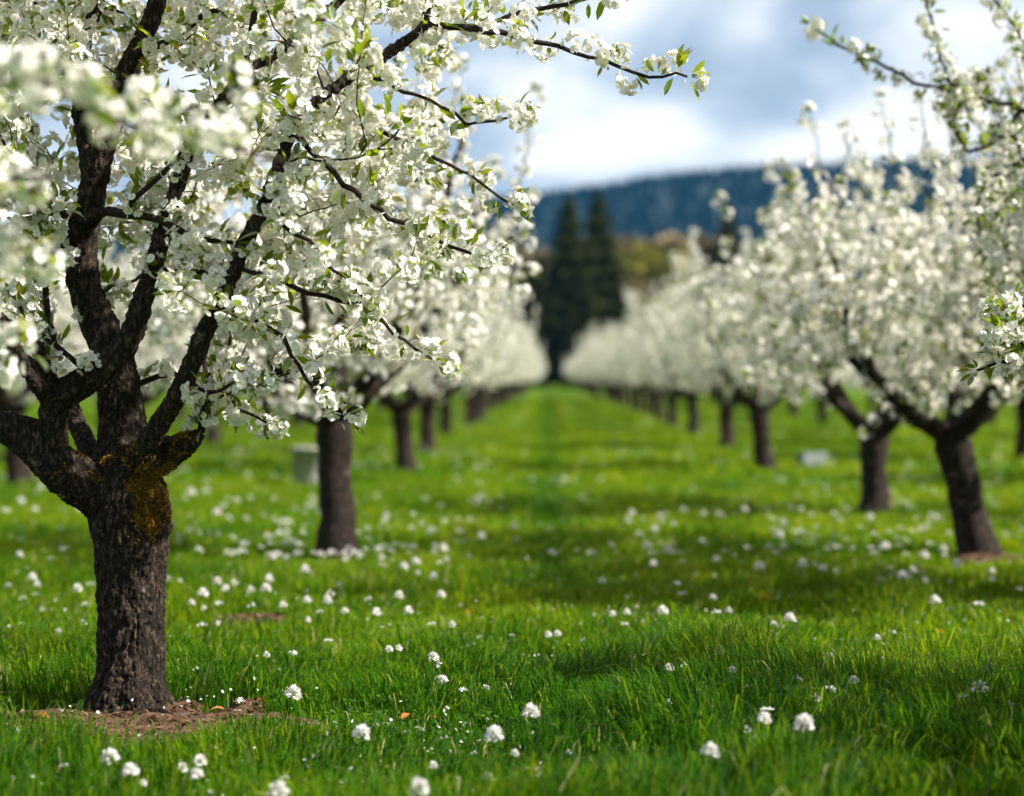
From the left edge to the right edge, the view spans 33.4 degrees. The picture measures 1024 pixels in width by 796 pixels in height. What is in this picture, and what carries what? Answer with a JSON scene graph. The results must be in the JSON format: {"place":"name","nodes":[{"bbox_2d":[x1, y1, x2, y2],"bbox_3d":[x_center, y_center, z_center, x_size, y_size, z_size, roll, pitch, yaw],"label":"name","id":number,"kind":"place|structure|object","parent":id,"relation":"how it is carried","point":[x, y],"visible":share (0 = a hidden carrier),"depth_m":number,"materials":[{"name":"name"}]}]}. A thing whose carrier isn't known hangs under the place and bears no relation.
{"place":"outdoors","nodes":[
{"label":"outdoors","id":0,"kind":"place"},
{"bbox_2d":[0,380,1023,795],"bbox_3d":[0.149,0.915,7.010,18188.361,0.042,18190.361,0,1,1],"label":"ground","id":1,"kind":"structure","parent":0,"point":[556,390],"depth_m":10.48,"materials":[{"name":"plant"}]},
{"bbox_2d":[0,265,30,295],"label":"blossom tree","id":2,"kind":"object","parent":1,"relation":"on","point":[6,281],"visible":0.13,"depth_m":12.29,"materials":[{"name":"white plant"}]},
{"bbox_2d":[0,294,84,401],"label":"blossom tree","id":3,"kind":"object","parent":1,"relation":"on","point":[15,395],"visible":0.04,"depth_m":26.45,"materials":[{"name":"white plant"}]},
{"bbox_2d":[0,203,149,486],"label":"blossom tree","id":4,"kind":"object","parent":1,"relation":"on","point":[17,468],"visible":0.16,"depth_m":15.58,"materials":[{"name":"white plant"}]},
{"bbox_2d":[101,747,118,795],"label":"white flower","id":5,"kind":"object","parent":1,"relation":"on","point":[108,753],"visible":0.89,"depth_m":3.92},
{"bbox_2d":[66,282,163,427],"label":"blossom tree","id":6,"kind":"object","parent":1,"relation":"on","point":[95,393],"depth_m":31.71,"materials":[{"name":"white plant"}]},
{"bbox_2d":[122,762,139,795],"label":"white flower","id":7,"kind":"object","parent":1,"relation":"on","point":[134,770],"visible":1,"depth_m":3.80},
{"bbox_2d":[55,244,239,406],"bbox_3d":[-4.449,-0.577,20.165,2.677,2.849,2.694,1,1,40],"label":"blossom tree","id":8,"kind":"object","parent":1,"relation":"on","point":[154,395],"visible":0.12,"depth_m":19.94,"materials":[{"name":"white plant"}]},
{"bbox_2d":[0,698,330,744],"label":"soil","id":9,"kind":"structure","parent":1,"relation":"on","point":[179,713],"depth_m":4.83,"materials":[{"name":"soil"}]},
{"bbox_2d":[142,329,198,421],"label":"blossom tree","id":10,"kind":"object","parent":1,"relation":"on","point":[181,415],"visible":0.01,"depth_m":38.22,"materials":[{"name":"plant"}]},
{"bbox_2d":[190,767,203,786],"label":"white flower","id":11,"kind":"object","parent":1,"relation":"on","point":[194,772],"visible":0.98,"depth_m":3.84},
{"bbox_2d":[193,754,207,767],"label":"white flower","id":12,"kind":"object","parent":1,"relation":"on","point":[198,758],"visible":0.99,"depth_m":3.98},
{"bbox_2d":[197,588,208,616],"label":"white flower","id":13,"kind":"object","parent":1,"relation":"on","point":[203,591],"visible":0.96,"depth_m":7.00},
{"bbox_2d":[125,274,296,444],"bbox_3d":[-4.461,-0.643,25.032,2.691,2.864,2.708,0,1,-12],"label":"blossom tree","id":14,"kind":"object","parent":1,"relation":"on","point":[212,434],"visible":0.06,"depth_m":24.98,"materials":[{"name":"white plant"}]},
{"bbox_2d":[217,612,283,625],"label":"soil","id":15,"kind":"structure","parent":1,"relation":"on","point":[247,618],"depth_m":6.85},
{"bbox_2d":[259,583,270,612],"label":"white flower","id":16,"kind":"object","parent":1,"relation":"on","point":[266,586],"visible":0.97,"depth_m":7.15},
{"bbox_2d":[223,289,333,432],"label":"blossom tree","id":17,"kind":"object","parent":1,"relation":"on","point":[267,408],"depth_m":29.34,"materials":[{"name":"white plant"}]},
{"bbox_2d":[267,778,289,795],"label":"white flower","id":18,"kind":"object","parent":1,"relation":"on","point":[281,784],"visible":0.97,"depth_m":3.58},
{"bbox_2d":[284,684,302,724],"bbox_3d":[-0.617,0.910,4.663,0.054,0.271,0.048,11,6,-8],"label":"white flower","id":19,"kind":"object","parent":1,"relation":"on","point":[295,688],"visible":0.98,"depth_m":4.65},
{"bbox_2d":[244,302,356,427],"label":"blossom tree","id":20,"kind":"object","parent":1,"relation":"on","point":[296,421],"depth_m":33.71,"materials":[{"name":"white plant"}]},
{"bbox_2d":[290,446,317,487],"bbox_3d":[-1.868,0.630,15.593,0.308,0.365,0.304,0,1,1],"label":"beehive","id":21,"kind":"object","parent":1,"relation":"on","point":[305,461],"visible":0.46,"depth_m":15.47,"materials":[{"name":"plastic"}]},
{"bbox_2d":[104,52,546,560],"bbox_3d":[-1.076,-0.450,9.498,2.545,2.852,2.652,0,1,1],"label":"blossom tree","id":22,"kind":"object","parent":1,"relation":"on","point":[336,530],"visible":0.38,"depth_m":9.29,"materials":[{"name":"white plant"}]},
{"bbox_2d":[0,0,709,717],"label":"blossom tree","id":23,"kind":"object","parent":1,"relation":"on","point":[110,484],"visible":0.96,"depth_m":4.87,"materials":[{"name":"white plant"}]},
{"bbox_2d":[344,724,370,772],"bbox_3d":[-0.390,0.911,4.142,0.060,0.248,0.056,11,2,10],"label":"white flower","id":24,"kind":"object","parent":1,"relation":"on","point":[360,727],"visible":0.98,"depth_m":4.13,"materials":[{"name":"plant"}]},
{"bbox_2d":[371,607,381,642],"bbox_3d":[-0.508,0.888,6.358,0.041,0.218,0.044,1,1,42],"label":"white flower","id":25,"kind":"object","parent":1,"relation":"on","point":[377,610],"visible":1,"depth_m":6.36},
{"bbox_2d":[278,217,531,470],"bbox_3d":[-1.197,-0.551,18.256,2.672,2.844,2.688,0,1,-33],"label":"blossom tree","id":26,"kind":"object","parent":1,"relation":"on","point":[428,389],"visible":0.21,"depth_m":18.23,"materials":[{"name":"white plant"}]},
{"bbox_2d":[403,606,415,632],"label":"white flower","id":27,"kind":"object","parent":1,"relation":"on","point":[406,608],"visible":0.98,"depth_m":6.41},
{"bbox_2d":[400,365,429,404],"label":"blossom tree","id":28,"kind":"object","parent":1,"relation":"on","point":[403,398],"depth_m":56.28,"materials":[{"name":"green plant"}]},
{"bbox_2d":[407,775,429,795],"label":"white flower","id":29,"kind":"object","parent":1,"relation":"on","point":[422,784],"visible":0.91,"depth_m":3.55,"materials":[{"name":"plant"}]},
{"bbox_2d":[427,651,438,682],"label":"white flower","id":30,"kind":"object","parent":1,"relation":"on","point":[432,654],"visible":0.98,"depth_m":5.36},
{"bbox_2d":[355,241,517,451],"bbox_3d":[-1.055,-0.636,22.620,2.658,2.914,2.876,0,1,-29],"label":"blossom tree","id":31,"kind":"object","parent":1,"relation":"on","point":[427,422],"visible":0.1,"depth_m":22.53,"materials":[{"name":"white plant"}]},
{"bbox_2d":[403,295,523,435],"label":"blossom tree","id":32,"kind":"object","parent":1,"relation":"on","point":[446,427],"visible":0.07,"depth_m":28.92,"materials":[{"name":"white plant"}]},
{"bbox_2d":[426,288,537,425],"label":"blossom tree","id":33,"kind":"object","parent":1,"relation":"on","point":[470,401],"visible":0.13,"depth_m":33.85,"materials":[{"name":"white plant"}]},
{"bbox_2d":[484,724,503,771],"bbox_3d":[-0.044,0.910,4.096,0.046,0.254,0.052,0,1,-31],"label":"white flower","id":34,"kind":"object","parent":1,"relation":"on","point":[494,728],"visible":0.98,"depth_m":4.09,"materials":[{"name":"plant"}]},
{"bbox_2d":[458,288,545,421],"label":"blossom tree","id":35,"kind":"object","parent":1,"relation":"on","point":[479,414],"visible":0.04,"depth_m":38.07,"materials":[{"name":"white plant"}]},
{"bbox_2d":[469,314,541,409],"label":"blossom tree","id":36,"kind":"object","parent":1,"relation":"on","point":[491,397],"visible":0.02,"depth_m":51.30,"materials":[{"name":"white plant"}]},
{"bbox_2d":[484,319,526,392],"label":"blossom tree","id":37,"kind":"object","parent":1,"relation":"on","point":[523,366],"visible":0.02,"depth_m":42.35,"materials":[{"name":"white plant"}]},
{"bbox_2d":[483,319,528,412],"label":"blossom tree","id":38,"kind":"object","parent":1,"relation":"on","point":[486,408],"visible":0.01,"depth_m":46.48,"materials":[{"name":"white plant"}]},
{"bbox_2d":[465,245,552,299],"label":"deciduous tree","id":39,"kind":"object","parent":1,"relation":"on","point":[528,257],"visible":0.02,"depth_m":273.28,"materials":[{"name":"green plant"}]},
{"bbox_2d":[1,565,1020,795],"bbox_3d":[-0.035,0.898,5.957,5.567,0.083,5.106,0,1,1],"label":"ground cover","id":40,"kind":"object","parent":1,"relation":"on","point":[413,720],"visible":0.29,"depth_m":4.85,"materials":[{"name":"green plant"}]},
{"bbox_2d":[0,553,1023,745],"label":"soil litter","id":41,"kind":"object","parent":1,"relation":"on","point":[169,705],"visible":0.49,"depth_m":4.87,"materials":[{"name":"soil"}]},
{"bbox_2d":[0,482,1023,795],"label":"fallen petals","id":42,"kind":"object","parent":1,"relation":"on","point":[468,614],"visible":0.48,"depth_m":6.79,"materials":[{"name":"plant"}]},
{"bbox_2d":[490,231,534,386],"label":"conifer","id":43,"kind":"object","parent":1,"relation":"on","point":[513,269],"visible":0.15,"depth_m":171.02,"materials":[{"name":"green plant"}]},
{"bbox_2d":[2,396,1023,555],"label":"white flowers","id":44,"kind":"object","parent":1,"relation":"on","point":[353,552],"visible":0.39,"depth_m":10.41,"materials":[{"name":"plant"}]},
{"bbox_2d":[495,323,535,406],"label":"blossom tree","id":45,"kind":"object","parent":1,"relation":"on","point":[498,396],"visible":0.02,"depth_m":55.81,"materials":[{"name":"white plant"}]},
{"bbox_2d":[501,335,537,401],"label":"blossom tree","id":46,"kind":"object","parent":1,"relation":"on","point":[534,368],"visible":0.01,"depth_m":64.67,"materials":[{"name":"white plant"}]},
{"bbox_2d":[501,325,542,405],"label":"blossom tree","id":47,"kind":"object","parent":1,"relation":"on","point":[506,391],"visible":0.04,"depth_m":59.65,"materials":[{"name":"white plant"}]},
{"bbox_2d":[513,342,541,397],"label":"blossom tree","id":48,"kind":"object","parent":1,"relation":"on","point":[515,388],"visible":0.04,"depth_m":82.01,"materials":[{"name":"white plant"}]},
{"bbox_2d":[521,702,540,755],"bbox_3d":[0.050,0.894,4.303,0.051,0.256,0.046,-1,0,4],"label":"white flower","id":49,"kind":"object","parent":1,"relation":"on","point":[530,707],"visible":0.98,"depth_m":4.30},
{"bbox_2d":[517,341,544,396],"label":"blossom tree","id":50,"kind":"object","parent":1,"relation":"on","point":[518,390],"visible":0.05,"depth_m":86.10,"materials":[{"name":"white plant"}]},
{"bbox_2d":[517,253,563,387],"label":"conifer","id":51,"kind":"object","parent":1,"relation":"on","point":[541,298],"visible":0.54,"depth_m":164.99,"materials":[{"name":"green plant"}]},
{"bbox_2d":[515,195,613,387],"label":"conifer","id":52,"kind":"object","parent":1,"relation":"on","point":[566,257],"visible":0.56,"depth_m":166.32,"materials":[{"name":"green plant"}]},
{"bbox_2d":[547,265,603,386],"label":"conifer","id":53,"kind":"object","parent":1,"relation":"on","point":[584,315],"visible":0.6,"depth_m":161.12,"materials":[{"name":"green plant"}]},
{"bbox_2d":[567,351,590,393],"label":"blossom tree","id":54,"kind":"object","parent":1,"relation":"on","point":[588,388],"visible":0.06,"depth_m":104.11,"materials":[{"name":"white plant"}]},
{"bbox_2d":[569,346,594,395],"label":"blossom tree","id":55,"kind":"object","parent":1,"relation":"on","point":[593,389],"visible":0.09,"depth_m":91.11,"materials":[{"name":"white plant"}]},
{"bbox_2d":[573,343,596,396],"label":"blossom tree","id":56,"kind":"object","parent":1,"relation":"on","point":[580,373],"visible":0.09,"depth_m":86.70,"materials":[{"name":"white plant"}]},
{"bbox_2d":[569,338,601,397],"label":"blossom tree","id":57,"kind":"object","parent":1,"relation":"on","point":[597,387],"visible":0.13,"depth_m":82.45,"materials":[{"name":"white plant"}]},
{"bbox_2d":[577,343,607,397],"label":"blossom tree","id":58,"kind":"object","parent":1,"relation":"on","point":[604,390],"visible":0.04,"depth_m":77.86,"materials":[{"name":"white plant"}]},
{"bbox_2d":[574,332,611,400],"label":"blossom tree","id":59,"kind":"object","parent":1,"relation":"on","point":[593,358],"visible":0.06,"depth_m":68.96,"materials":[{"name":"white plant"}]},
{"bbox_2d":[579,354,609,398],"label":"blossom tree","id":60,"kind":"object","parent":1,"relation":"on","point":[608,392],"visible":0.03,"depth_m":73.47,"materials":[{"name":"white plant"}]},
{"bbox_2d":[577,331,629,402],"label":"blossom tree","id":61,"kind":"object","parent":1,"relation":"on","point":[612,393],"visible":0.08,"depth_m":64.80,"materials":[{"name":"white plant"}]},
{"bbox_2d":[559,191,648,387],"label":"conifer","id":62,"kind":"object","parent":1,"relation":"on","point":[599,235],"visible":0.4,"depth_m":168.49,"materials":[{"name":"green plant"}]},
{"bbox_2d":[579,325,633,405],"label":"blossom tree","id":63,"kind":"object","parent":1,"relation":"on","point":[617,395],"visible":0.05,"depth_m":60.03,"materials":[{"name":"white plant"}]},
{"bbox_2d":[582,321,636,407],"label":"blossom tree","id":64,"kind":"object","parent":1,"relation":"on","point":[623,391],"visible":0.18,"depth_m":55.91,"materials":[{"name":"white plant"}]},
{"bbox_2d":[585,321,637,409],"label":"blossom tree","id":65,"kind":"object","parent":1,"relation":"on","point":[632,397],"visible":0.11,"depth_m":51.27,"materials":[{"name":"white plant"}]},
{"bbox_2d":[603,281,635,383],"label":"conifer","id":66,"kind":"object","parent":1,"relation":"on","point":[618,308],"visible":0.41,"depth_m":164.31,"materials":[{"name":"green plant"}]},
{"bbox_2d":[592,321,659,412],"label":"blossom tree","id":67,"kind":"object","parent":1,"relation":"on","point":[639,400],"visible":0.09,"depth_m":47.23,"materials":[{"name":"white plant"}]},
{"bbox_2d":[582,234,671,257],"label":"deciduous tree","id":68,"kind":"object","parent":1,"relation":"on","point":[627,240],"depth_m":267.68,"materials":[{"name":"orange plant"}]},
{"bbox_2d":[623,294,655,326],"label":"deciduous tree","id":69,"kind":"object","parent":1,"relation":"on","point":[642,313],"visible":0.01,"depth_m":218.94,"materials":[{"name":"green plant"}]},
{"bbox_2d":[600,319,684,416],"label":"blossom tree","id":70,"kind":"object","parent":1,"relation":"on","point":[646,390],"visible":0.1,"depth_m":42.72,"materials":[{"name":"white plant"}]},
{"bbox_2d":[596,295,692,421],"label":"blossom tree","id":71,"kind":"object","parent":1,"relation":"on","point":[658,404],"visible":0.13,"depth_m":38.30,"materials":[{"name":"white plant"}]},
{"bbox_2d":[618,277,672,322],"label":"deciduous tree","id":72,"kind":"object","parent":1,"relation":"on","point":[645,290],"visible":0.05,"depth_m":234.59,"materials":[{"name":"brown plant"}]},
{"bbox_2d":[612,240,701,297],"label":"deciduous tree","id":73,"kind":"object","parent":1,"relation":"on","point":[653,265],"visible":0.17,"depth_m":246.26,"materials":[{"name":"green plant"}]},
{"bbox_2d":[609,293,715,427],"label":"blossom tree","id":74,"kind":"object","parent":1,"relation":"on","point":[672,396],"visible":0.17,"depth_m":33.57,"materials":[{"name":"white plant"}]},
{"bbox_2d":[657,604,667,627],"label":"white flower","id":75,"kind":"object","parent":1,"relation":"on","point":[661,607],"visible":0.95,"depth_m":6.37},
{"bbox_2d":[648,232,715,264],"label":"deciduous tree","id":76,"kind":"object","parent":1,"relation":"on","point":[673,241],"visible":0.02,"depth_m":265.44,"materials":[{"name":"orange plant"}]},
{"bbox_2d":[616,278,765,433],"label":"blossom tree","id":77,"kind":"object","parent":1,"relation":"on","point":[691,398],"visible":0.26,"depth_m":29.42,"materials":[{"name":"white plant"}]},
{"bbox_2d":[694,379,711,403],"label":"blossom tree","id":78,"kind":"object","parent":1,"relation":"on","point":[709,397],"depth_m":62.69,"materials":[{"name":"green plant"}]},
{"bbox_2d":[619,251,791,447],"bbox_3d":[2.993,-0.652,23.873,2.876,2.914,2.658,0,1,-16],"label":"blossom tree","id":79,"kind":"object","parent":1,"relation":"on","point":[725,402],"visible":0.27,"depth_m":23.85,"materials":[{"name":"white plant"}]},
{"bbox_2d":[699,741,719,768],"bbox_3d":[0.432,0.889,3.825,0.048,0.242,0.043,9,-2,-17],"label":"white flower","id":80,"kind":"object","parent":1,"relation":"on","point":[708,745],"visible":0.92,"depth_m":3.83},
{"bbox_2d":[693,243,726,380],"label":"conifer","id":81,"kind":"object","parent":1,"relation":"on","point":[711,256],"visible":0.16,"depth_m":196.99,"materials":[{"name":"green plant"}]},
{"bbox_2d":[671,235,771,290],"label":"deciduous tree","id":82,"kind":"object","parent":1,"relation":"on","point":[702,243],"visible":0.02,"depth_m":261.73,"materials":[{"name":"green plant"}]},
{"bbox_2d":[701,204,756,385],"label":"conifer","id":83,"kind":"object","parent":1,"relation":"on","point":[731,228],"visible":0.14,"depth_m":198.59,"materials":[{"name":"green plant"}]},
{"bbox_2d":[754,561,764,584],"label":"white flower","id":84,"kind":"object","parent":1,"relation":"on","point":[761,564],"visible":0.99,"depth_m":8.01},
{"bbox_2d":[757,712,771,732],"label":"white flower","id":85,"kind":"object","parent":1,"relation":"on","point":[761,715],"visible":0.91,"depth_m":4.07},
{"bbox_2d":[646,228,883,469],"bbox_3d":[2.760,-0.521,18.550,2.573,2.783,2.596,0,1,9],"label":"blossom tree","id":86,"kind":"object","parent":1,"relation":"on","point":[757,406],"visible":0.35,"depth_m":18.46,"materials":[{"name":"white plant"}]},
{"bbox_2d":[774,530,783,550],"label":"white flower","id":87,"kind":"object","parent":1,"relation":"on","point":[778,533],"visible":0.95,"depth_m":9.16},
{"bbox_2d":[755,247,803,289],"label":"deciduous tree","id":88,"kind":"object","parent":1,"relation":"on","point":[769,256],"visible":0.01,"depth_m":278.72,"materials":[{"name":"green plant"}]},
{"bbox_2d":[765,336,805,417],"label":"blossom tree","id":89,"kind":"object","parent":1,"relation":"on","point":[793,409],"visible":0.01,"depth_m":40.77,"materials":[{"name":"plant"}]},
{"bbox_2d":[783,612,795,640],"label":"white flower","id":90,"kind":"object","parent":1,"relation":"on","point":[789,615],"visible":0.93,"depth_m":6.13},
{"bbox_2d":[751,234,853,291],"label":"deciduous tree","id":91,"kind":"object","parent":1,"relation":"on","point":[779,237],"depth_m":294.54,"materials":[{"name":"green plant"}]},
{"bbox_2d":[794,713,814,758],"bbox_3d":[0.667,0.850,3.903,0.048,0.261,0.054,0,1,5],"label":"white flower","id":92,"kind":"object","parent":1,"relation":"on","point":[809,720],"visible":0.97,"depth_m":3.90,"materials":[{"name":"plant"}]},
{"bbox_2d":[796,452,827,466],"bbox_3d":[3.335,0.680,18.985,0.295,0.158,0.200,0,1,-13],"label":"crate","id":93,"kind":"object","parent":1,"relation":"on","point":[808,458],"visible":0.83,"depth_m":18.89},
{"bbox_2d":[771,339,875,423],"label":"blossom tree","id":94,"kind":"object","parent":1,"relation":"on","point":[821,412],"visible":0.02,"depth_m":35.48,"materials":[{"name":"plant"}]},
{"bbox_2d":[690,66,1023,556],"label":"blossom tree","id":95,"kind":"object","parent":1,"relation":"on","point":[956,430],"visible":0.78,"depth_m":9.25,"materials":[{"name":"white plant"}]},
{"bbox_2d":[698,133,1021,514],"bbox_3d":[2.791,-0.498,12.558,2.716,2.863,2.706,0,1,22],"label":"blossom tree","id":96,"kind":"object","parent":1,"relation":"on","point":[875,490],"visible":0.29,"depth_m":12.42,"materials":[{"name":"white plant"}]},
{"bbox_2d":[847,326,898,412],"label":"blossom tree","id":97,"kind":"object","parent":1,"relation":"on","point":[871,405],"visible":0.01,"depth_m":48.41,"materials":[{"name":"plant"}]},
{"bbox_2d":[835,277,945,392],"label":"blossom tree","id":98,"kind":"object","parent":1,"relation":"on","point":[878,343],"visible":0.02,"depth_m":29.72,"materials":[{"name":"white plant"}]},
{"bbox_2d":[800,0,1023,382],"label":"blossom tree","id":99,"kind":"object","parent":1,"relation":"on","point":[962,89],"visible":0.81,"depth_m":7.24,"materials":[{"name":"white plant"}]},
{"bbox_2d":[868,274,997,420],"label":"blossom tree","id":100,"kind":"object","parent":1,"relation":"on","point":[946,412],"visible":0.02,"depth_m":24.96,"materials":[{"name":"white plant"}]},
{"bbox_2d":[929,594,941,603],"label":"white flower","id":101,"kind":"object","parent":1,"relation":"on","point":[933,597],"visible":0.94,"depth_m":6.89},
{"bbox_2d":[914,273,1023,459],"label":"blossom tree","id":102,"kind":"object","parent":1,"relation":"on","point":[1019,445],"visible":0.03,"depth_m":20.66,"materials":[{"name":"white plant"}]},
{"bbox_2d":[970,679,988,712],"bbox_3d":[1.267,0.879,4.597,0.049,0.247,0.044,-4,-2,-14],"label":"white flower","id":103,"kind":"object","parent":1,"relation":"on","point":[983,687],"visible":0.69,"depth_m":4.60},
{"bbox_2d":[950,553,1023,563],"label":"soil","id":104,"kind":"structure","parent":1,"relation":"on","point":[991,558],"depth_m":9.19,"materials":[{"name":"soil"}]},
{"bbox_2d":[956,282,1023,393],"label":"blossom tree","id":105,"kind":"object","parent":1,"relation":"on","point":[1010,310],"visible":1,"depth_m":5.18,"materials":[{"name":"white plant"}]},
{"bbox_2d":[1,0,1023,240],"label":"sky","id":106,"kind":"structure","parent":0,"point":[760,61],"materials":[{"name":"white"}]},
{"bbox_2d":[16,166,1014,379],"bbox_3d":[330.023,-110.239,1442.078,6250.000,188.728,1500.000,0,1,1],"label":"hill","id":107,"kind":"structure","parent":0,"point":[668,204],"depth_m":1343.56,"materials":[{"name":"plant"}]},
{"bbox_2d":[0,154,1023,376],"bbox_3d":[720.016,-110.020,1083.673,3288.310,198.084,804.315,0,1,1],"label":"hill forest","id":108,"kind":"object","parent":107,"relation":"on","point":[637,212],"visible":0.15,"depth_m":1357.48,"materials":[{"name":"plant"}]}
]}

